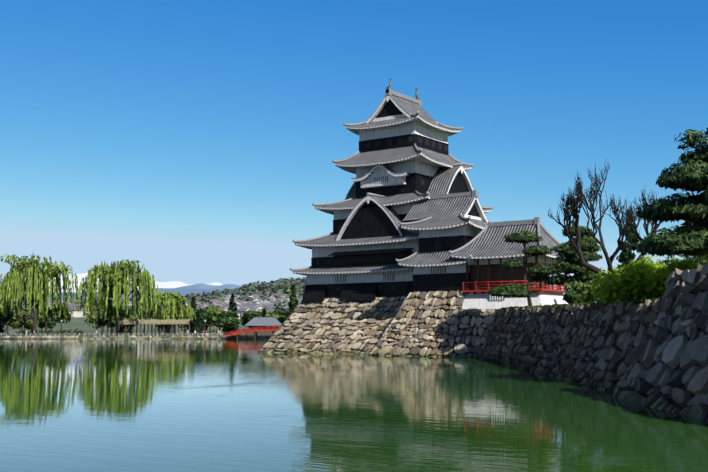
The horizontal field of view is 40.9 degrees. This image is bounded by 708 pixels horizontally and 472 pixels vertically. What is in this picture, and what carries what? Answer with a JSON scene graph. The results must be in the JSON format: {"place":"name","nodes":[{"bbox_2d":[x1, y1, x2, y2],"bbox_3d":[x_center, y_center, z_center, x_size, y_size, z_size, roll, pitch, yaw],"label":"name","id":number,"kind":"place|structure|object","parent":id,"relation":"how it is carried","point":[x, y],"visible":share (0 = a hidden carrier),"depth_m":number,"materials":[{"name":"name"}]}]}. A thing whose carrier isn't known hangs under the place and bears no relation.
{"place":"outdoors","nodes":[
{"label":"outdoors","id":0,"kind":"place"},
{"bbox_2d":[0,288,303,338],"bbox_3d":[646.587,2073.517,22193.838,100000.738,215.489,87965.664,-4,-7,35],"label":"ground","id":1,"kind":"structure","parent":0,"point":[75,323],"depth_m":491.83,"materials":[{"name":"green plant"}]},
{"bbox_2d":[0,253,195,334],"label":"willow trees","id":2,"kind":"object","parent":1,"relation":"on","point":[114,286],"visible":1,"depth_m":293.47,"materials":[{"name":"green plant"}]},
{"bbox_2d":[20,320,212,335],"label":"bank fence lamps","id":3,"kind":"object","parent":1,"relation":"on","point":[118,333],"visible":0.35,"depth_m":288.40,"materials":[{"name":"grey paint"}]},
{"bbox_2d":[26,330,241,335],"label":"strollers","id":4,"kind":"object","parent":1,"relation":"on","point":[161,332],"visible":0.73,"depth_m":291.80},
{"bbox_2d":[0,335,270,338],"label":"bank edge","id":5,"kind":"object","parent":1,"relation":"on","point":[96,336],"visible":0.31,"depth_m":287.11,"materials":[{"name":"stone"}]},
{"bbox_2d":[0,284,298,334],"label":"bank trees","id":6,"kind":"object","parent":1,"relation":"on","point":[215,316],"visible":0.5,"depth_m":318.86,"materials":[{"name":"green plant"}]},
{"bbox_2d":[2,277,305,319],"bbox_3d":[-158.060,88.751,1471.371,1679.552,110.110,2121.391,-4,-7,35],"label":"hill woods","id":7,"kind":"object","parent":1,"relation":"on","point":[270,288],"visible":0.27,"depth_m":1647.64,"materials":[{"name":"green plant"}]},
{"bbox_2d":[10,293,301,318],"bbox_3d":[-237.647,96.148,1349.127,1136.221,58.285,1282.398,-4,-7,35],"label":"town houses","id":8,"kind":"structure","parent":1,"relation":"on","point":[255,305],"depth_m":1307.78,"materials":[{"name":"paint"}]},
{"bbox_2d":[122,319,192,334],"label":"pergola","id":9,"kind":"object","parent":1,"relation":"on","point":[154,321],"visible":0.85,"depth_m":290.41,"materials":[{"name":"beige wood"}]},
{"bbox_2d":[225,326,279,338],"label":"red bridge","id":10,"kind":"structure","parent":1,"relation":"on","point":[251,331],"depth_m":283.36,"materials":[{"name":"paint"}]},
{"bbox_2d":[244,317,281,334],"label":"rest house","id":11,"kind":"structure","parent":1,"relation":"on","point":[255,322],"depth_m":294.25,"materials":[{"name":"paint"}]},
{"bbox_2d":[258,264,707,421],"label":"stone base walls","id":12,"kind":"structure","parent":1,"relation":"on","point":[652,354],"depth_m":64.35,"materials":[{"name":"grey stone"}]},
{"bbox_2d":[289,78,493,301],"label":"keep","id":13,"kind":"structure","parent":12,"relation":"on","point":[399,160],"depth_m":121.08,"materials":[{"name":"wood"}]},
{"bbox_2d":[0,271,596,302],"bbox_3d":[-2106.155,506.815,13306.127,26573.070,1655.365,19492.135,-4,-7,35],"label":"distant mountains","id":14,"kind":"structure","parent":0,"point":[182,288],"depth_m":16978.56,"materials":[{"name":"white snow"}]},
{"bbox_2d":[0,339,707,471],"bbox_3d":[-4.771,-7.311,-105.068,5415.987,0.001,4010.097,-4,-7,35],"label":"moat water","id":15,"kind":"structure","parent":0,"point":[155,405],"depth_m":32.57,"materials":[{"name":"green liquid"}]},
{"bbox_2d":[0,0,707,299],"label":"sky","id":16,"kind":"structure","parent":0,"point":[191,141],"materials":[{"name":"blue"}]},
{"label":"honmaru land","id":17,"kind":"structure","parent":0,"visible":0},
{"bbox_2d":[395,190,567,308],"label":"tatsumi tsukimi turrets","id":18,"kind":"object","parent":17,"relation":"on","point":[466,248],"visible":0.75,"depth_m":106.61,"materials":[{"name":"tile"}]},
{"bbox_2d":[488,230,559,305],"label":"niwaki pine","id":19,"kind":"object","parent":17,"relation":"on","point":[520,237],"visible":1,"depth_m":94.54,"materials":[{"name":"green plant"}]},
{"bbox_2d":[544,225,602,289],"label":"pine","id":20,"kind":"object","parent":17,"relation":"on","point":[567,262],"visible":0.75,"depth_m":84.51,"materials":[{"name":"green plant"}]},
{"bbox_2d":[500,219,707,309],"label":"shrubs","id":21,"kind":"object","parent":17,"relation":"on","point":[573,295],"visible":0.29,"depth_m":83.79,"materials":[{"name":"green plant"}]},
{"bbox_2d":[548,159,660,301],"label":"bare tree","id":22,"kind":"object","parent":17,"relation":"on","point":[573,201],"visible":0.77,"depth_m":65.97,"materials":[{"name":"brown plant"}]},
{"bbox_2d":[588,255,697,303],"bbox_3d":[16.866,2.626,56.150,5.686,3.068,8.815,0,-6,-3],"label":"maple bush","id":23,"kind":"object","parent":17,"relation":"on","point":[639,280],"visible":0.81,"depth_m":55.51,"materials":[{"name":"green plant"}]},
{"bbox_2d":[636,128,707,258],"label":"pine","id":24,"kind":"object","parent":17,"relation":"on","point":[689,209],"visible":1,"depth_m":48.28,"materials":[{"name":"green plant"}]}
]}

